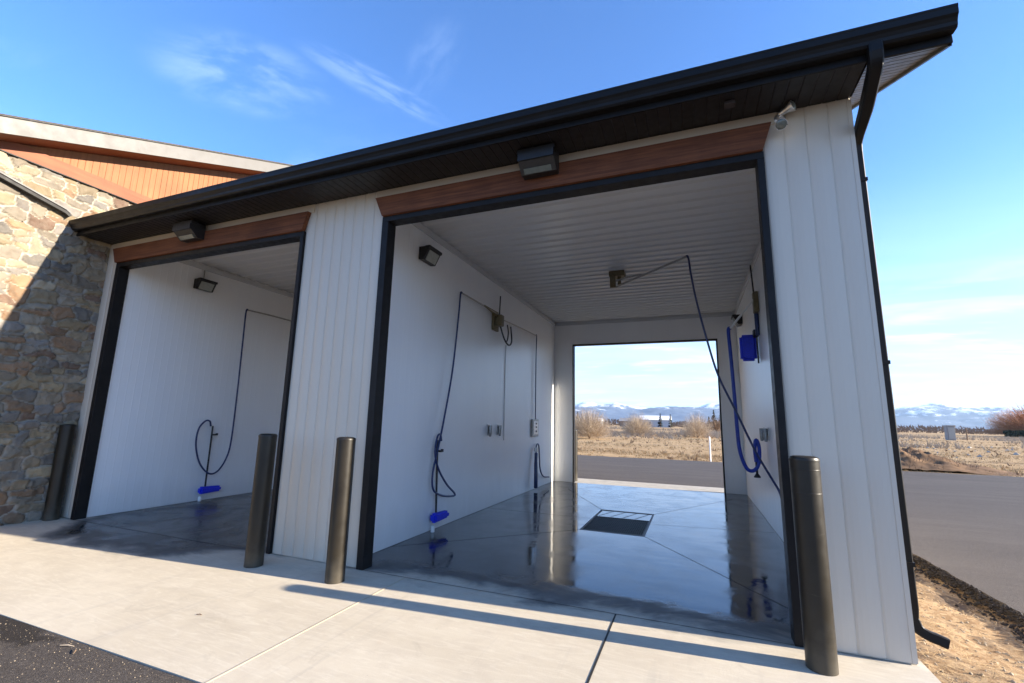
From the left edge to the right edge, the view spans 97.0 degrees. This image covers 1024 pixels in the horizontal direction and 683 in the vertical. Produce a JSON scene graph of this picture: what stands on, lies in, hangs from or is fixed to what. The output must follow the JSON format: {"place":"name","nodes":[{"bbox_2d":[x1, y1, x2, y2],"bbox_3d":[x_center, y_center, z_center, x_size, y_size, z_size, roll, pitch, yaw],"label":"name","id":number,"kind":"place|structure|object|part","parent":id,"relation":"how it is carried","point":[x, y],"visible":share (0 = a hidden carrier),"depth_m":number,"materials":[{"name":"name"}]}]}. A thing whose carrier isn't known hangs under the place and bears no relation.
{"place":"outdoors","nodes":[
{"label":"outdoors","id":0,"kind":"place"},
{"bbox_2d":[0,517,940,682],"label":"concrete apron","id":1,"kind":"object","parent":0,"point":[143,598],"visible":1,"depth_m":3.41,"materials":[{"name":"beige concrete"}]},
{"bbox_2d":[42,424,76,520],"bbox_3d":[-6.634,1.900,6.638,0.188,1.355,0.188,-3,-11,21],"label":"bollard","id":2,"kind":"object","parent":1,"relation":"on","point":[58,475],"visible":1,"depth_m":6.58,"materials":[{"name":"brown metal"}]},
{"bbox_2d":[243,433,277,567],"bbox_3d":[-2.688,1.675,4.850,0.188,1.355,0.188,-3,-11,21],"label":"bollard","id":3,"kind":"object","parent":1,"relation":"on","point":[259,507],"visible":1,"depth_m":4.78,"materials":[{"name":"brown metal"}]},
{"bbox_2d":[205,577,404,682],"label":"sealed joint","id":4,"kind":"object","parent":1,"relation":"on","point":[296,634],"visible":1,"depth_m":3.22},
{"bbox_2d":[324,437,355,583],"bbox_3d":[-1.686,1.629,4.456,0.188,1.355,0.188,-3,-11,21],"label":"bollard","id":5,"kind":"object","parent":1,"relation":"on","point":[339,516],"visible":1,"depth_m":4.38,"materials":[{"name":"brown metal"}]},
{"bbox_2d":[788,455,838,675],"bbox_3d":[2.040,1.470,3.073,0.188,1.355,0.188,-3,-11,21],"label":"bollard","id":6,"kind":"object","parent":1,"relation":"on","point":[819,635],"visible":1,"depth_m":3.01,"materials":[{"name":"brown metal"}]},
{"bbox_2d":[63,481,926,667],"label":"bay floor","id":7,"kind":"structure","parent":0,"point":[707,575],"depth_m":5.51,"materials":[{"name":"concrete"}]},
{"bbox_2d":[198,426,220,500],"bbox_3d":[-5.558,2.246,8.402,0.145,1.329,0.400,-3,-11,21],"label":"foam brush","id":8,"kind":"object","parent":7,"relation":"on","point":[204,489],"visible":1,"depth_m":8.31,"materials":[{"name":"blue plastic"}]},
{"bbox_2d":[78,491,792,682],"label":"floor joints","id":9,"kind":"object","parent":7,"relation":"on","point":[595,663],"visible":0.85,"depth_m":3.73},
{"bbox_2d":[430,440,448,531],"bbox_3d":[-1.036,2.063,6.547,0.145,1.249,0.400,-3,-11,21],"label":"foam brush","id":10,"kind":"object","parent":7,"relation":"on","point":[436,516],"visible":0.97,"depth_m":6.43,"materials":[{"name":"blue plastic"}]},
{"bbox_2d":[61,3,958,664],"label":"wash bay building","id":11,"kind":"structure","parent":7,"relation":"on","point":[321,255],"depth_m":5.62,"materials":[{"name":"white metal"}]},
{"bbox_2d":[172,220,205,242],"bbox_3d":[-4.610,-1.565,6.451,0.386,0.224,0.216,-3,-11,21],"label":"wall floodlight","id":12,"kind":"object","parent":11,"relation":"attached to","point":[187,231],"depth_m":6.39,"materials":[{"name":"black metal"}]},
{"bbox_2d":[193,277,217,292],"bbox_3d":[-5.692,-1.042,8.406,0.176,0.191,0.328,-3,-11,21],"label":"wall floodlight","id":13,"kind":"object","parent":11,"relation":"attached to","point":[203,284],"depth_m":8.35,"materials":[{"name":"black metal"}]},
{"bbox_2d":[195,309,290,474],"bbox_3d":[-5.139,1.022,9.665,0.126,3.302,2.974,-3,-11,21],"label":"hose","id":14,"kind":"object","parent":11,"relation":"attached to","point":[197,456],"depth_m":8.82,"materials":[{"name":"rubber"}]},
{"bbox_2d":[419,245,441,265],"bbox_3d":[-1.175,-1.230,6.522,0.180,0.196,0.336,-3,-11,21],"label":"wall floodlight","id":15,"kind":"object","parent":11,"relation":"attached to","point":[429,255],"depth_m":6.43,"materials":[{"name":"black metal"}]},
{"bbox_2d":[431,291,536,496],"bbox_3d":[-0.227,0.878,8.670,0.208,3.546,4.608,-3,-11,21],"label":"hose","id":16,"kind":"object","parent":11,"relation":"attached to","point":[498,320],"depth_m":7.31,"materials":[{"name":"black rubber"}]},
{"bbox_2d":[487,424,491,436],"bbox_3d":[-0.402,1.629,8.297,0.076,0.220,0.080,-3,-11,21],"label":"gun holder","id":17,"kind":"object","parent":11,"relation":"attached to","point":[489,429],"visible":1,"depth_m":8.28,"materials":[{"name":"metal"}]},
{"bbox_2d":[497,424,501,435],"bbox_3d":[-0.237,1.705,8.709,0.076,0.220,0.080,-3,-11,21],"label":"gun holder","id":18,"kind":"object","parent":11,"relation":"attached to","point":[499,428],"visible":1,"depth_m":8.68,"materials":[{"name":"metal"}]},
{"bbox_2d":[503,345,506,439],"bbox_3d":[-0.144,1.015,9.132,0.009,1.910,0.030,-3,-11,21],"label":"pipe","id":19,"kind":"object","parent":11,"relation":"attached to","point":[504,393],"visible":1,"depth_m":9.11,"materials":[{"name":"grey metal"}]},
{"bbox_2d":[531,419,538,436],"bbox_3d":[0.550,2.040,10.692,0.070,0.400,0.420,-3,-11,21],"label":"control panel","id":20,"kind":"object","parent":11,"relation":"attached to","point":[534,426],"visible":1,"depth_m":10.59,"materials":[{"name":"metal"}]},
{"bbox_2d":[517,143,558,179],"bbox_3d":[0.264,-1.800,4.542,0.386,0.224,0.216,-3,-11,21],"label":"wall floodlight","id":21,"kind":"object","parent":11,"relation":"attached to","point":[538,161],"depth_m":4.49,"materials":[{"name":"black metal"}]},
{"bbox_2d":[534,443,548,487],"bbox_3d":[0.750,2.952,10.929,0.135,0.985,1.297,-3,-11,21],"label":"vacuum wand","id":22,"kind":"object","parent":11,"relation":"attached to","point":[536,449],"visible":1,"depth_m":10.42,"materials":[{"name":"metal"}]},
{"bbox_2d":[609,255,779,494],"bbox_3d":[2.703,0.408,6.955,0.686,3.762,3.044,8,-12,-34],"label":"ceiling boom","id":23,"kind":"object","parent":11,"relation":"attached to","point":[619,275],"visible":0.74,"depth_m":6.75,"materials":[{"name":"rubber"}]},
{"bbox_2d":[724,99,734,108],"bbox_3d":[1.836,-2.002,3.818,0.080,0.034,0.070,-3,-11,21],"label":"junction box","id":24,"kind":"object","parent":11,"relation":"attached to","point":[728,104],"visible":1,"depth_m":3.80,"materials":[{"name":"black metal"}]},
{"bbox_2d":[731,314,742,326],"bbox_3d":[4.884,-0.451,9.841,0.191,0.208,0.357,-3,-11,21],"label":"wall floodlight","id":25,"kind":"object","parent":11,"relation":"attached to","point":[734,317],"depth_m":9.71,"materials":[{"name":"black metal"}]},
{"bbox_2d":[727,265,760,477],"bbox_3d":[3.959,0.421,7.509,0.309,3.571,0.673,5,-11,-19],"label":"wall boom","id":26,"kind":"object","parent":11,"relation":"attached to","point":[754,302],"depth_m":7.49,"materials":[{"name":"plastic"}]},
{"bbox_2d":[739,313,759,362],"bbox_3d":[3.990,-0.113,7.616,0.283,0.972,0.415,-3,-11,21],"label":"foam brush","id":27,"kind":"object","parent":11,"relation":"attached to","point":[748,346],"visible":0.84,"depth_m":7.62,"materials":[{"name":"blue plastic"}]},
{"bbox_2d":[759,427,764,440],"bbox_3d":[4.061,1.503,7.352,0.076,0.220,0.080,-3,-11,21],"label":"gun holder","id":28,"kind":"object","parent":11,"relation":"attached to","point":[761,434],"visible":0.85,"depth_m":7.33,"materials":[{"name":"metal"}]},
{"bbox_2d":[763,427,768,441],"bbox_3d":[3.903,1.430,6.958,0.076,0.220,0.080,-3,-11,21],"label":"gun holder","id":29,"kind":"object","parent":11,"relation":"attached to","point":[766,434],"visible":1,"depth_m":6.93,"materials":[{"name":"metal"}]},
{"bbox_2d":[774,100,796,129],"bbox_3d":[2.316,-1.900,3.834,0.180,0.249,0.156,-3,-11,21],"label":"security light","id":30,"kind":"object","parent":11,"relation":"attached to","point":[780,121],"visible":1,"depth_m":3.80,"materials":[{"name":"metal"}]},
{"bbox_2d":[580,509,653,536],"bbox_3d":[1.733,3.094,7.237,0.945,0.424,1.740,-3,-11,21],"label":"floor drain","id":31,"kind":"object","parent":7,"relation":"in","point":[622,522],"visible":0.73,"depth_m":7.21,"materials":[{"name":"grey paint"}]},
{"bbox_2d":[0,0,1023,410],"label":"sky","id":32,"kind":"structure","parent":0,"point":[293,82],"materials":[{"name":"blue"}]},
{"bbox_2d":[619,418,636,426],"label":"farm building","id":33,"kind":"structure","parent":0,"point":[621,422],"depth_m":232.17,"materials":[{"name":"grey metal"}]},
{"bbox_2d":[640,415,671,427],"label":"farm building","id":34,"kind":"structure","parent":0,"point":[655,419],"depth_m":235.24,"materials":[{"name":"white metal"}]},
{"bbox_2d":[575,478,741,494],"bbox_3d":[1.060,3.905,12.568,10.275,0.198,0.994,-3,-11,21],"label":"apron","id":35,"kind":"object","parent":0,"point":[658,486],"depth_m":11.59,"materials":[{"name":"concrete"}]},
{"bbox_2d":[575,430,577,480],"bbox_3d":[1.690,3.082,12.306,0.188,1.355,0.188,-3,-11,21],"label":"bollard","id":36,"kind":"object","parent":35,"relation":"on","point":[576,458],"visible":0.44,"depth_m":12.23,"materials":[{"name":"grey metal"}]},
{"bbox_2d":[575,406,995,430],"bbox_3d":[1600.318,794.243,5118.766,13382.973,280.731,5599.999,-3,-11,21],"label":"hills","id":37,"kind":"structure","parent":0,"point":[675,412],"depth_m":6463.74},
{"bbox_2d":[575,402,1022,425],"bbox_3d":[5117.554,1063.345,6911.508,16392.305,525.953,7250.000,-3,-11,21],"label":"mountains","id":38,"kind":"structure","parent":0,"point":[935,414],"depth_m":7645.78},
{"bbox_2d":[577,423,1023,476],"bbox_3d":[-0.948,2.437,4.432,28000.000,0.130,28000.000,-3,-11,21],"label":"ground","id":39,"kind":"structure","parent":0,"point":[665,448],"depth_m":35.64,"materials":[{"name":"beige plant"}]},
{"bbox_2d":[0,455,1023,682],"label":"asphalt lot","id":40,"kind":"structure","parent":39,"relation":"on","point":[968,529],"depth_m":6.42,"materials":[{"name":"grey asphalt"}]},
{"bbox_2d":[0,623,165,681],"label":"grit","id":41,"kind":"object","parent":40,"relation":"on","point":[65,657],"visible":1,"depth_m":2.85,"materials":[{"name":"grey gravel"}]},
{"bbox_2d":[0,113,292,525],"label":"stone house","id":42,"kind":"structure","parent":40,"relation":"on","point":[55,178],"depth_m":6.70,"materials":[{"name":"stone"}]},
{"bbox_2d":[914,563,1023,682],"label":"gravel strip","id":43,"kind":"object","parent":40,"relation":"on","point":[1014,649],"visible":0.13,"depth_m":3.56,"materials":[{"name":"beige gravel"}]},
{"bbox_2d":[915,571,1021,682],"bbox_3d":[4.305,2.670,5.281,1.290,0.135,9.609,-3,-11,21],"label":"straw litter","id":44,"kind":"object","parent":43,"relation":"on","point":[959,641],"visible":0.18,"depth_m":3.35,"materials":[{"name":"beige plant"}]},
{"bbox_2d":[913,556,1023,643],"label":"asphalt crumbs","id":45,"kind":"object","parent":43,"relation":"on","point":[932,572],"visible":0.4,"depth_m":4.47,"materials":[{"name":"black asphalt"}]},
{"bbox_2d":[575,405,612,438],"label":"shrub","id":46,"kind":"object","parent":39,"relation":"on","point":[587,426],"visible":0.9,"depth_m":44.88,"materials":[{"name":"beige plant"}]},
{"bbox_2d":[618,410,655,434],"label":"shrub","id":47,"kind":"object","parent":39,"relation":"on","point":[637,427],"visible":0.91,"depth_m":60.56,"materials":[{"name":"beige plant"}]},
{"bbox_2d":[657,414,662,426],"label":"conifer tree","id":48,"kind":"object","parent":39,"relation":"on","point":[660,421],"visible":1,"depth_m":224.50,"materials":[{"name":"green plant"}]},
{"bbox_2d":[680,411,713,437],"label":"shrub","id":49,"kind":"object","parent":39,"relation":"on","point":[696,429],"visible":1,"depth_m":58.13,"materials":[{"name":"beige plant"}]},
{"bbox_2d":[709,437,710,461],"bbox_3d":[8.713,4.776,19.912,0.066,1.160,0.066,-3,-11,21],"label":"marker post","id":50,"kind":"object","parent":39,"relation":"on","point":[710,449],"visible":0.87,"depth_m":19.90,"materials":[{"name":"white paint"}]},
{"bbox_2d":[707,413,720,430],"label":"shrub","id":51,"kind":"object","parent":39,"relation":"on","point":[716,426],"visible":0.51,"depth_m":102.30,"materials":[{"name":"brown plant"}]},
{"bbox_2d":[605,418,1002,434],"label":"distant scrub","id":52,"kind":"object","parent":39,"relation":"on","point":[906,429],"visible":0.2,"depth_m":244.75,"materials":[{"name":"brown plant"}]},
{"bbox_2d":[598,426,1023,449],"bbox_3d":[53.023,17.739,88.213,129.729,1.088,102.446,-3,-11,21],"label":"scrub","id":53,"kind":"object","parent":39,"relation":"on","point":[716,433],"visible":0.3,"depth_m":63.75,"materials":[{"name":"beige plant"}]},
{"bbox_2d":[942,425,955,439],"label":"utility cabinet","id":54,"kind":"object","parent":39,"relation":"on","point":[949,432],"visible":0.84,"depth_m":77.17,"materials":[{"name":"grey metal"}]},
{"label":"door","id":55,"kind":"part","parent":54,"relation":"part of","materials":[{"name":"metal"}]},
{"bbox_2d":[899,446,1023,475],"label":"dirt mound","id":56,"kind":"object","parent":39,"relation":"on","point":[912,458],"visible":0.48,"depth_m":18.04,"materials":[{"name":"brown soil"}]},
{"bbox_2d":[916,444,1019,457],"bbox_3d":[42.837,8.814,35.791,26.048,0.312,31.630,-3,-11,21],"label":"rubble","id":57,"kind":"object","parent":39,"relation":"on","point":[1015,453],"visible":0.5,"depth_m":35.31,"materials":[{"name":"stone"}]},
{"bbox_2d":[981,402,1023,434],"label":"bush","id":58,"kind":"object","parent":39,"relation":"on","point":[1010,422],"visible":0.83,"depth_m":151.64,"materials":[{"name":"brown plant"}]},
{"bbox_2d":[1003,430,1023,436],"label":"dark hedge","id":59,"kind":"object","parent":39,"relation":"on","point":[1016,433],"visible":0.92,"depth_m":141.60,"materials":[{"name":"green plant"}]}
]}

